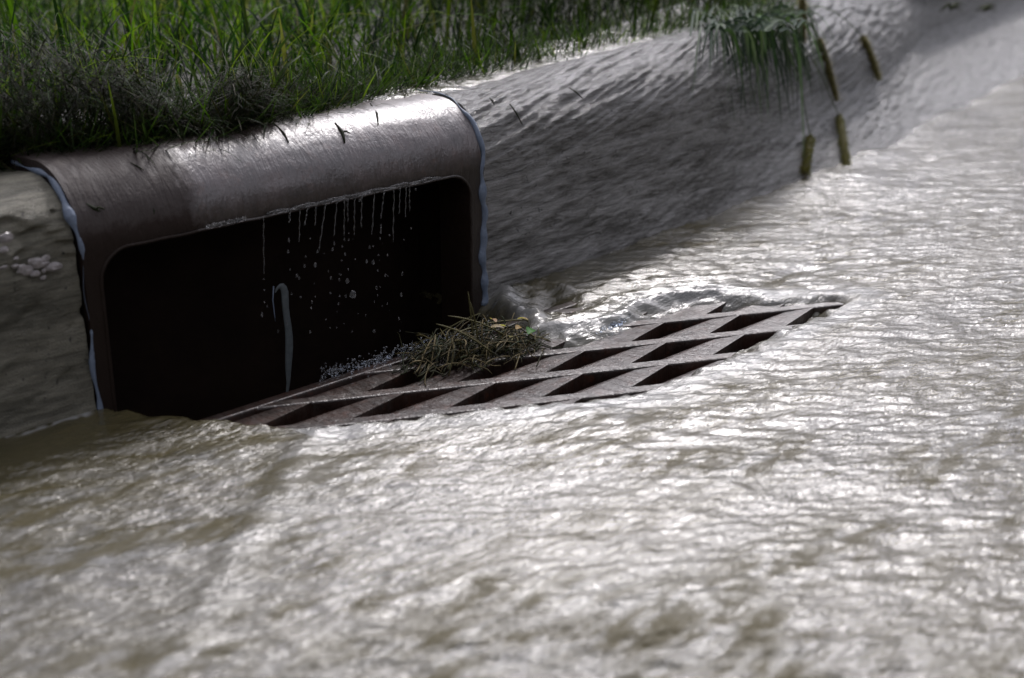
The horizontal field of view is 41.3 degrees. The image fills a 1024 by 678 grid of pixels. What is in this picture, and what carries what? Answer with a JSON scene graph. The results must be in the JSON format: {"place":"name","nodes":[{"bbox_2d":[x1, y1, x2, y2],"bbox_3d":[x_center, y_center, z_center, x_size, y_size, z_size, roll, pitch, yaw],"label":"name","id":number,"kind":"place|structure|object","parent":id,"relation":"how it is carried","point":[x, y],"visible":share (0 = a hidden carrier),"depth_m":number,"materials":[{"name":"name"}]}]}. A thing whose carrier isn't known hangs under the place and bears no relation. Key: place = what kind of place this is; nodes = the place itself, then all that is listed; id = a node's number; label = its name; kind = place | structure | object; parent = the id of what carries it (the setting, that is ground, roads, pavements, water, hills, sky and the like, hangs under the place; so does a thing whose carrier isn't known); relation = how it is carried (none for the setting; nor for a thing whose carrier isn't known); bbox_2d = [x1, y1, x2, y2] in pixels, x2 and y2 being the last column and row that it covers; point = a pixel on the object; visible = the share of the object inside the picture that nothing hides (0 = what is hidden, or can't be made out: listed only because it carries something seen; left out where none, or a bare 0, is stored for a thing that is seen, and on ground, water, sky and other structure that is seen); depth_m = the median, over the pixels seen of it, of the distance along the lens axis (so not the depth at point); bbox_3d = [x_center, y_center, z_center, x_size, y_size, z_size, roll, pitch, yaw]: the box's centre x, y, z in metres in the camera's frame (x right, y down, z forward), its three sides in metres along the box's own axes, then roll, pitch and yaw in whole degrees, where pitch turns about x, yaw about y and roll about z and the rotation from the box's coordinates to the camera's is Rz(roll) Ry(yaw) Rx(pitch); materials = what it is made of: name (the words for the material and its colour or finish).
{"place":"outdoors","nodes":[
{"label":"outdoors","id":0,"kind":"place"},
{"bbox_2d":[0,0,773,143],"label":"lawn ground","id":1,"kind":"structure","parent":0,"point":[333,61],"depth_m":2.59,"materials":[{"name":"green plant"}]},
{"bbox_2d":[0,0,398,171],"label":"dead clippings","id":2,"kind":"object","parent":1,"relation":"on","point":[249,94],"visible":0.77,"depth_m":1.56,"materials":[{"name":"green plant"}]},
{"bbox_2d":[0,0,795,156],"bbox_3d":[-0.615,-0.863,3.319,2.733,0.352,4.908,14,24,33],"label":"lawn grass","id":3,"kind":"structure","parent":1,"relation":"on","point":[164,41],"depth_m":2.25,"materials":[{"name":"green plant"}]},
{"bbox_2d":[0,0,826,171],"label":"edge grass","id":4,"kind":"structure","parent":1,"relation":"on","point":[436,68],"depth_m":1.92,"materials":[{"name":"green plant"}]},
{"bbox_2d":[0,73,1023,677],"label":"water","id":5,"kind":"structure","parent":0,"point":[834,493],"depth_m":1.29,"materials":[{"name":"grey liquid"}]},
{"bbox_2d":[319,313,630,384],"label":"foam bubbles","id":6,"kind":"object","parent":5,"relation":"on","point":[612,325],"visible":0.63,"depth_m":1.66,"materials":[{"name":"white"}]},
{"label":"road","id":7,"kind":"structure","parent":0,"visible":0},
{"bbox_2d":[0,169,95,437],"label":"concrete kerb","id":8,"kind":"structure","parent":7,"relation":"on","point":[45,376],"depth_m":1.43,"materials":[{"name":"grey concrete"}]},
{"bbox_2d":[10,160,103,408],"bbox_3d":[-0.507,-0.054,1.506,0.014,0.274,0.154,-18,27,-41],"label":"sealant bead","id":9,"kind":"object","parent":8,"relation":"attached to","point":[69,215],"visible":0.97,"depth_m":1.44,"materials":[{"name":"grey rubber"}]},
{"bbox_2d":[103,181,441,420],"bbox_3d":[0.010,0.234,1.817,1.032,0.995,0.555,-18,27,-41],"label":"catch basin","id":10,"kind":"object","parent":7,"relation":"in","point":[194,335],"visible":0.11,"depth_m":1.78,"materials":[{"name":"black concrete"}]},
{"bbox_2d":[0,79,481,411],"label":"storm drain hood","id":11,"kind":"object","parent":10,"relation":"on","point":[416,140],"visible":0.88,"depth_m":1.60,"materials":[{"name":"metal"}]},
{"bbox_2d":[86,203,104,211],"bbox_3d":[-0.444,-0.139,1.447,0.017,0.014,0.011,-18,27,-41],"label":"grass scrap","id":12,"kind":"object","parent":11,"relation":"on","point":[94,208],"depth_m":1.45,"materials":[{"name":"plant"}]},
{"bbox_2d":[263,218,264,272],"bbox_3d":[-0.291,-0.110,1.591,0.006,0.066,0.002,-18,27,-41],"label":"water thread","id":13,"kind":"object","parent":11,"relation":"hanging from","point":[263,246],"visible":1,"depth_m":1.59,"materials":[{"name":"white"}]},
{"bbox_2d":[274,123,288,142],"bbox_3d":[-0.278,-0.249,1.642,0.010,0.017,0.041,-18,27,-41],"label":"grass scrap","id":14,"kind":"object","parent":11,"relation":"on","point":[283,132],"depth_m":1.64,"materials":[{"name":"green plant"}]},
{"bbox_2d":[298,210,300,240],"bbox_3d":[-0.253,-0.135,1.621,0.005,0.039,0.002,-18,27,-41],"label":"water thread","id":15,"kind":"object","parent":11,"relation":"hanging from","point":[299,224],"visible":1,"depth_m":1.62,"materials":[{"name":"white"}]},
{"bbox_2d":[319,204,325,249],"bbox_3d":[-0.229,-0.135,1.646,0.014,0.055,0.002,-18,27,-41],"label":"water thread","id":16,"kind":"object","parent":11,"relation":"hanging from","point":[322,225],"visible":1,"depth_m":1.64,"materials":[{"name":"white"}]},
{"bbox_2d":[334,202,337,235],"bbox_3d":[-0.215,-0.146,1.657,0.008,0.043,0.003,-18,27,-41],"label":"water thread","id":17,"kind":"object","parent":11,"relation":"hanging from","point":[335,219],"visible":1,"depth_m":1.66,"materials":[{"name":"white"}]},
{"bbox_2d":[335,122,349,142],"bbox_3d":[-0.208,-0.256,1.685,0.014,0.021,0.031,-11,23,-27],"label":"grass scrap","id":18,"kind":"object","parent":11,"relation":"on","point":[341,131],"depth_m":1.68,"materials":[{"name":"plant"}]},
{"bbox_2d":[343,200,344,235],"bbox_3d":[-0.205,-0.148,1.666,0.005,0.044,0.002,-18,27,-41],"label":"water thread","id":19,"kind":"object","parent":11,"relation":"hanging from","point":[344,218],"visible":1,"depth_m":1.67,"materials":[{"name":"white"}]},
{"bbox_2d":[353,198,355,235],"bbox_3d":[-0.194,-0.150,1.677,0.005,0.047,0.002,-18,27,-41],"label":"water thread","id":20,"kind":"object","parent":11,"relation":"hanging from","point":[354,216],"visible":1,"depth_m":1.68,"materials":[{"name":"white"}]},
{"bbox_2d":[361,196,362,227],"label":"water thread","id":21,"kind":"object","parent":11,"relation":"hanging from","point":[361,210],"visible":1,"depth_m":1.68,"materials":[{"name":"white"}]},
{"bbox_2d":[371,194,374,232],"bbox_3d":[-0.173,-0.156,1.696,0.007,0.050,0.002,-18,27,-41],"label":"water thread","id":22,"kind":"object","parent":11,"relation":"hanging from","point":[373,212],"visible":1,"depth_m":1.70,"materials":[{"name":"white"}]},
{"bbox_2d":[370,103,378,124],"bbox_3d":[-0.176,-0.290,1.752,0.004,0.016,0.072,-5,21,-13],"label":"grass scrap","id":23,"kind":"object","parent":11,"relation":"on","point":[376,112],"depth_m":1.73,"materials":[{"name":"green plant"}]},
{"bbox_2d":[392,190,394,239],"bbox_3d":[-0.150,-0.156,1.720,0.005,0.067,0.002,-18,27,-41],"label":"water thread","id":24,"kind":"object","parent":11,"relation":"hanging from","point":[393,215],"visible":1,"depth_m":1.72,"materials":[{"name":"white"}]},
{"bbox_2d":[405,187,406,217],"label":"water thread","id":25,"kind":"object","parent":11,"relation":"hanging from","point":[405,201],"visible":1,"depth_m":1.73,"materials":[{"name":"white"}]},
{"bbox_2d":[272,283,292,391],"bbox_3d":[-0.285,0.002,1.699,0.027,0.150,0.005,-18,27,-41],"label":"water trickle","id":26,"kind":"object","parent":10,"relation":"attached to","point":[282,287],"visible":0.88,"depth_m":1.70,"materials":[{"name":"liquid"}]},
{"bbox_2d":[350,290,355,297],"bbox_3d":[-0.199,-0.056,1.704,0.008,0.011,0.008,-18,27,-41],"label":"water drop","id":27,"kind":"object","parent":10,"relation":"in","point":[352,293],"visible":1,"depth_m":1.70,"materials":[{"name":"white"}]},
{"bbox_2d":[198,301,842,428],"bbox_3d":[0.093,0.042,1.681,0.970,0.045,0.324,-18,27,-41],"label":"storm grate","id":28,"kind":"object","parent":10,"relation":"on","point":[641,357],"visible":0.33,"depth_m":1.62,"materials":[{"name":"metal"}]},
{"bbox_2d":[388,293,561,385],"bbox_3d":[-0.058,-0.012,1.675,0.241,0.095,0.194,-12,23,-30],"label":"grass debris","id":29,"kind":"object","parent":28,"relation":"on","point":[504,340],"depth_m":1.66,"materials":[{"name":"plant"}]},
{"bbox_2d":[426,0,1023,327],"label":"concrete kerb","id":30,"kind":"structure","parent":7,"relation":"on","point":[635,144],"depth_m":2.19,"materials":[{"name":"grey concrete"}]},
{"bbox_2d":[419,90,488,305],"bbox_3d":[-0.083,-0.194,1.877,0.018,0.285,0.137,-18,27,-41],"label":"sealant bead","id":31,"kind":"object","parent":30,"relation":"attached to","point":[483,239],"visible":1,"depth_m":1.84,"materials":[{"name":"grey rubber"}]},
{"bbox_2d":[509,104,522,124],"bbox_3d":[0.005,-0.308,1.861,0.010,0.028,0.018,-18,27,-41],"label":"grass scrap","id":32,"kind":"object","parent":30,"relation":"on","point":[516,113],"depth_m":1.86,"materials":[{"name":"plant"}]},
{"bbox_2d":[346,5,714,100],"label":"curb","id":33,"kind":"structure","parent":30,"relation":"on","point":[450,84],"depth_m":2.06,"materials":[{"name":"grey concrete"}]},
{"bbox_2d":[686,0,882,176],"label":"grass tuft","id":34,"kind":"object","parent":30,"relation":"on","point":[740,26],"visible":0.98,"depth_m":2.47,"materials":[{"name":"green plant"}]},
{"bbox_2d":[940,2,963,13],"bbox_3d":[0.998,-0.753,3.093,0.106,0.027,0.042,-18,27,-41],"label":"weed sprig","id":35,"kind":"object","parent":30,"relation":"on","point":[952,6],"visible":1,"depth_m":3.09,"materials":[{"name":"green plant"}]},
{"bbox_2d":[974,3,996,13],"bbox_3d":[1.072,-0.745,3.063,0.076,0.022,0.031,-18,27,-41],"label":"weed sprig","id":36,"kind":"object","parent":30,"relation":"on","point":[987,7],"visible":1,"depth_m":3.06,"materials":[{"name":"green plant"}]}
]}

